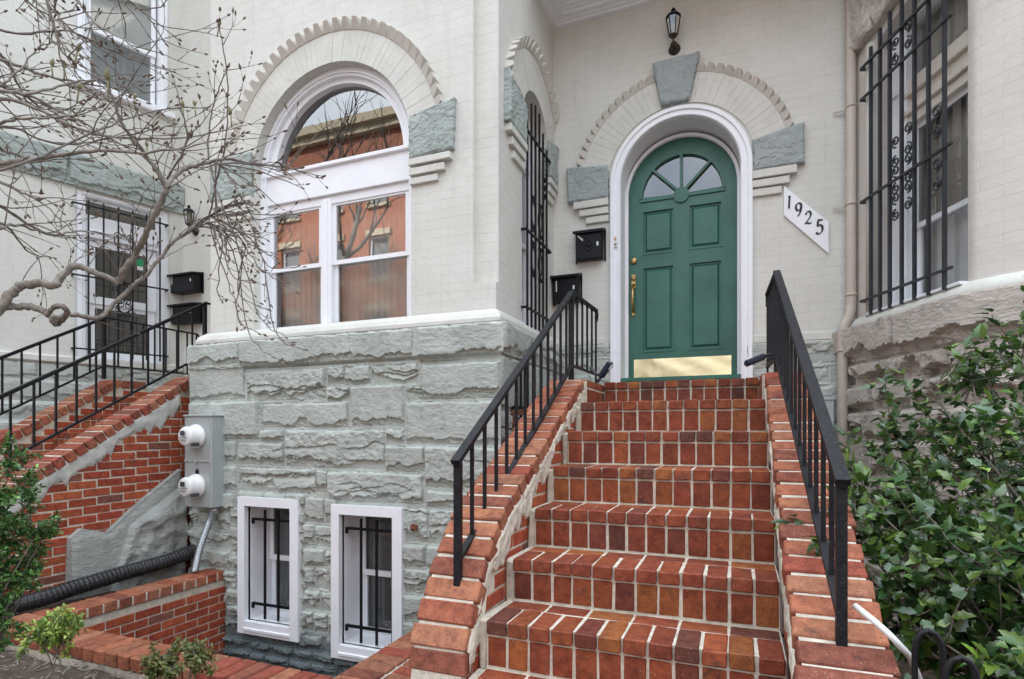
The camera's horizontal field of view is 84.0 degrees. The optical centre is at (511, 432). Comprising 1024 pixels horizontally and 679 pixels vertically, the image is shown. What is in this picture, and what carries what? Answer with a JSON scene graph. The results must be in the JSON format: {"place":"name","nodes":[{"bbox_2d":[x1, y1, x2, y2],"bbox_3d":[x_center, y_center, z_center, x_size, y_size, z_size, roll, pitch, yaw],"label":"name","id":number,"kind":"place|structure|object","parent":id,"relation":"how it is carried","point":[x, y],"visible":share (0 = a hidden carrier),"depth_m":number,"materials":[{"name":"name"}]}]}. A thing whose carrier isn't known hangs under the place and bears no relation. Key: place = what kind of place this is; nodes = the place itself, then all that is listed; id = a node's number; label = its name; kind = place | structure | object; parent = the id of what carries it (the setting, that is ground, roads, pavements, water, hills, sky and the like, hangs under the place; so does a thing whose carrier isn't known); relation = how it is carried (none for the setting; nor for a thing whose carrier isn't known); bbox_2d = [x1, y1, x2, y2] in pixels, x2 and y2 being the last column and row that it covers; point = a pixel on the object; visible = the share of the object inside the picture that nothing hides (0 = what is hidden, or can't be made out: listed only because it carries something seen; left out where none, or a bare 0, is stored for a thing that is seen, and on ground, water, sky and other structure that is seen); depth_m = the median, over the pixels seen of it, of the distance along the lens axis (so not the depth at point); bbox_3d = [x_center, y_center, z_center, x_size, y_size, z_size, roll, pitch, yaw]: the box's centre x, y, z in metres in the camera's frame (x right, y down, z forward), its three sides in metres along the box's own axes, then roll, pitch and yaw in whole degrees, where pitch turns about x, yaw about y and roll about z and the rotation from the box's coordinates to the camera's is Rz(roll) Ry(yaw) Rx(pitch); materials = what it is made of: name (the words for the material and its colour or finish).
{"place":"outdoors","nodes":[
{"label":"outdoors","id":0,"kind":"place"},
{"bbox_2d":[0,571,187,678],"bbox_3d":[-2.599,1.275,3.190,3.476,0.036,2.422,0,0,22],"label":"bark mulch","id":1,"kind":"object","parent":0,"point":[68,668],"visible":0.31,"depth_m":3.07,"materials":[{"name":"brown wood"}]},
{"bbox_2d":[0,430,63,654],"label":"box shrub","id":2,"kind":"object","parent":1,"relation":"on","point":[17,579],"visible":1,"depth_m":2.26,"materials":[{"name":"green plant"}]},
{"bbox_2d":[12,603,87,667],"bbox_3d":[-2.233,0.968,2.753,0.283,0.296,0.284,0,0,-41],"label":"box shrub","id":3,"kind":"object","parent":1,"relation":"on","point":[46,633],"visible":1,"depth_m":2.72,"materials":[{"name":"green plant"}]},
{"bbox_2d":[137,634,218,678],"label":"box shrub","id":4,"kind":"object","parent":1,"relation":"on","point":[197,655],"visible":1,"depth_m":2.43,"materials":[{"name":"green plant"}]},
{"bbox_2d":[148,619,956,678],"bbox_3d":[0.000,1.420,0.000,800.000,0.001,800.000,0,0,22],"label":"ground","id":5,"kind":"structure","parent":0,"point":[904,667],"depth_m":3.38,"materials":[{"name":"brown soil"}]},
{"bbox_2d":[0,377,191,613],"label":"neighbour staircase","id":6,"kind":"structure","parent":5,"relation":"on","point":[106,469],"depth_m":4.77,"materials":[{"name":"red brick"}]},
{"bbox_2d":[0,317,199,415],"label":"iron railing","id":7,"kind":"object","parent":6,"relation":"on","point":[103,367],"visible":0.73,"depth_m":5.68,"materials":[{"name":"black metal"}]},
{"bbox_2d":[7,545,195,612],"bbox_3d":[-3.545,1.135,4.152,2.307,0.287,0.606,0,0,-39],"label":"drain hose","id":8,"kind":"object","parent":6,"relation":"on","point":[56,593],"visible":0.94,"depth_m":4.35,"materials":[{"name":"black plastic"}]},
{"bbox_2d":[0,301,210,463],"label":"iron railing","id":9,"kind":"object","parent":6,"relation":"on","point":[33,382],"visible":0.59,"depth_m":4.68,"materials":[{"name":"black metal"}]},
{"bbox_2d":[0,0,210,429],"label":"rowhouse","id":10,"kind":"structure","parent":5,"relation":"on","point":[149,299],"depth_m":6.57,"materials":[{"name":"paint"}]},
{"bbox_2d":[75,188,168,363],"bbox_3d":[-4.762,-1.760,6.848,0.585,2.120,1.050,0,0,41],"label":"window","id":11,"kind":"structure","parent":10,"relation":"in","point":[96,224],"depth_m":6.93,"materials":[{"name":"white paint"}]},
{"bbox_2d":[75,0,168,110],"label":"window","id":12,"kind":"structure","parent":10,"relation":"in","point":[136,35],"depth_m":6.87,"materials":[{"name":"white paint"}]},
{"bbox_2d":[167,302,202,325],"bbox_3d":[-4.011,-1.465,6.982,0.424,0.270,0.170,0,0,22],"label":"mailbox","id":13,"kind":"object","parent":10,"relation":"attached to","point":[176,309],"visible":0.59,"depth_m":6.93,"materials":[{"name":"black paint"}]},
{"bbox_2d":[167,271,203,294],"bbox_3d":[-4.011,-1.840,6.982,0.424,0.260,0.170,0,0,22],"label":"mailbox","id":14,"kind":"object","parent":10,"relation":"attached to","point":[187,283],"visible":1,"depth_m":6.94,"materials":[{"name":"black paint"}]},
{"bbox_2d":[183,205,198,235],"bbox_3d":[-3.935,-2.607,6.956,0.128,0.346,0.162,0,0,22],"label":"wall lantern","id":15,"kind":"object","parent":10,"relation":"attached to","point":[189,213],"depth_m":6.91,"materials":[{"name":"brown metal"}]},
{"bbox_2d":[65,469,188,598],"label":"painted wing wall","id":16,"kind":"structure","parent":5,"relation":"on","point":[152,523],"depth_m":4.75,"materials":[{"name":"grey paint"}]},
{"bbox_2d":[0,0,341,363],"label":"magnolia tree","id":17,"kind":"object","parent":5,"relation":"on","point":[9,295],"visible":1,"depth_m":2.62,"materials":[{"name":"brown plant"}]},
{"bbox_2d":[852,603,922,678],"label":"white pipe","id":18,"kind":"object","parent":5,"relation":"on","point":[890,636],"visible":0.91,"depth_m":1.49,"materials":[{"name":"plastic"}]},
{"bbox_2d":[769,275,1023,678],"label":"holly bush","id":19,"kind":"object","parent":5,"relation":"on","point":[982,556],"visible":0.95,"depth_m":2.00,"materials":[{"name":"green plant"}]},
{"bbox_2d":[832,0,1023,675],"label":"round bay house","id":20,"kind":"structure","parent":5,"relation":"on","point":[940,171],"depth_m":3.68,"materials":[{"name":"paint"}]},
{"bbox_2d":[892,0,967,303],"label":"barred window","id":21,"kind":"structure","parent":20,"relation":"in","point":[957,24],"depth_m":3.82,"materials":[{"name":"white paint"}]},
{"bbox_2d":[911,628,980,678],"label":"hoop fence","id":22,"kind":"object","parent":5,"relation":"on","point":[945,666],"visible":1,"depth_m":1.34,"materials":[{"name":"black metal"}]},
{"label":"areaway floor","id":23,"kind":"structure","parent":0,"visible":0},
{"bbox_2d":[3,568,413,678],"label":"areaway wall","id":24,"kind":"structure","parent":23,"relation":"on","point":[123,632],"depth_m":3.94,"materials":[{"name":"red brick"}]},
{"bbox_2d":[186,0,851,677],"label":"brick rowhouse","id":25,"kind":"structure","parent":23,"relation":"on","point":[476,162],"depth_m":4.70,"materials":[{"name":"beige paint"}]},
{"bbox_2d":[178,414,226,507],"bbox_3d":[-2.685,0.242,4.879,0.335,0.795,0.304,0,0,22],"label":"meter cabinet","id":26,"kind":"object","parent":25,"relation":"attached to","point":[202,440],"visible":0.97,"depth_m":4.84,"materials":[{"name":"grey metal"}]},
{"bbox_2d":[191,507,218,570],"bbox_3d":[-2.636,0.907,4.880,0.214,0.550,0.082,0,0,-23],"label":"flexible conduit","id":27,"kind":"object","parent":26,"relation":"hanging from","point":[209,520],"visible":0.95,"depth_m":4.85,"materials":[{"name":"metal"}]},
{"bbox_2d":[237,496,302,642],"bbox_3d":[-1.974,1.123,4.888,0.650,1.155,0.371,0,0,22],"label":"basement window","id":28,"kind":"structure","parent":25,"relation":"in","point":[250,537],"depth_m":4.84,"materials":[{"name":"white paint"}]},
{"bbox_2d":[261,67,410,328],"bbox_3d":[-1.441,-1.900,4.727,1.560,2.160,0.280,0,0,22],"label":"arched window","id":29,"kind":"structure","parent":25,"relation":"in","point":[372,190],"depth_m":4.76,"materials":[{"name":"white paint"}]},
{"bbox_2d":[331,504,405,661],"bbox_3d":[-1.063,1.167,4.527,0.650,1.205,0.371,0,0,22],"label":"basement window","id":30,"kind":"structure","parent":25,"relation":"in","point":[345,547],"depth_m":4.52,"materials":[{"name":"white paint"}]},
{"bbox_2d":[410,524,417,531],"bbox_3d":[-0.716,0.700,4.221,0.060,0.060,0.099,0,0,22],"label":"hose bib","id":31,"kind":"object","parent":25,"relation":"attached to","point":[413,527],"visible":1,"depth_m":4.19,"materials":[{"name":"metal"}]},
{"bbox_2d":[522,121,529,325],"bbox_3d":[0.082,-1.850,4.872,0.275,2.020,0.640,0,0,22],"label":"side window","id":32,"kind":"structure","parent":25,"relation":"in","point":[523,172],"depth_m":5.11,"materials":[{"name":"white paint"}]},
{"bbox_2d":[511,349,563,426],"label":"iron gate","id":33,"kind":"structure","parent":25,"relation":"attached to","point":[521,410],"depth_m":4.20,"materials":[{"name":"black metal"}]},
{"bbox_2d":[550,273,581,305],"bbox_3d":[0.498,-1.327,5.223,0.274,0.285,0.120,0,0,22],"label":"mailbox","id":34,"kind":"object","parent":25,"relation":"attached to","point":[564,284],"visible":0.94,"depth_m":5.20,"materials":[{"name":"black paint"}]},
{"bbox_2d":[572,228,605,263],"bbox_3d":[0.699,-1.702,5.144,0.281,0.295,0.120,0,0,22],"label":"mailbox","id":35,"kind":"object","parent":25,"relation":"attached to","point":[589,245],"visible":1,"depth_m":5.12,"materials":[{"name":"black paint"}]},
{"bbox_2d":[666,7,680,55],"bbox_3d":[1.378,-3.442,4.852,0.128,0.346,0.162,0,0,22],"label":"wall lantern","id":36,"kind":"object","parent":25,"relation":"attached to","point":[673,16],"depth_m":4.82,"materials":[{"name":"brown metal"}]},
{"bbox_2d":[629,138,736,377],"bbox_3d":[1.527,-1.575,5.132,0.950,2.170,0.123,0,0,22],"label":"front door","id":37,"kind":"structure","parent":25,"relation":"in","point":[683,244],"depth_m":5.14,"materials":[{"name":"green paint"}]},
{"bbox_2d":[784,186,828,253],"bbox_3d":[2.348,-1.704,4.543,0.317,0.583,0.024,0,0,22],"label":"house number plate","id":38,"kind":"object","parent":25,"relation":"attached to","point":[807,220],"visible":1,"depth_m":4.53,"materials":[{"name":"white paint"}]},
{"bbox_2d":[824,397,835,426],"bbox_3d":[2.386,0.573,4.497,0.305,1.695,0.040,0,0,22],"label":"utility panel","id":39,"kind":"object","parent":25,"relation":"attached to","point":[829,402],"visible":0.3,"depth_m":4.44,"materials":[{"name":"grey metal"}]},
{"bbox_2d":[833,0,856,448],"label":"drainpipe","id":40,"kind":"object","parent":25,"relation":"attached to","point":[849,313],"visible":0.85,"depth_m":4.35,"materials":[{"name":"beige metal"}]},
{"bbox_2d":[856,54,857,318],"bbox_3d":[2.676,-2.550,4.383,0.044,7.900,0.043,0,0,22],"label":"conduit pipe","id":41,"kind":"object","parent":25,"relation":"attached to","point":[857,186],"visible":0.24,"depth_m":4.37,"materials":[{"name":"beige metal"}]},
{"bbox_2d":[409,372,900,678],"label":"brick staircase","id":42,"kind":"structure","parent":23,"relation":"on","point":[626,530],"depth_m":2.33,"materials":[{"name":"red brick"}]},
{"bbox_2d":[450,290,598,586],"bbox_3d":[0.210,-0.162,3.295,0.049,1.564,2.343,0,0,22],"label":"iron railing","id":43,"kind":"object","parent":42,"relation":"on","point":[460,548],"visible":0.91,"depth_m":2.82,"materials":[{"name":"black metal"}]},
{"bbox_2d":[589,361,613,382],"bbox_3d":[0.630,-0.429,4.057,0.198,0.154,0.072,0,0,35],"label":"spotlight","id":44,"kind":"object","parent":42,"relation":"on","point":[607,367],"visible":0.99,"depth_m":4.02,"materials":[{"name":"black plastic"}]},
{"bbox_2d":[765,270,850,646],"bbox_3d":[1.317,-0.172,2.700,0.040,1.544,2.494,0,0,20],"label":"iron railing","id":45,"kind":"object","parent":42,"relation":"on","point":[786,347],"visible":0.98,"depth_m":1.96,"materials":[{"name":"black metal"}]},
{"bbox_2d":[744,353,770,366],"bbox_3d":[1.612,-0.482,3.640,0.238,0.114,0.066,0,0,7],"label":"spotlight","id":46,"kind":"object","parent":45,"relation":"attached to","point":[750,361],"visible":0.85,"depth_m":3.62,"materials":[{"name":"black plastic"}]}
]}

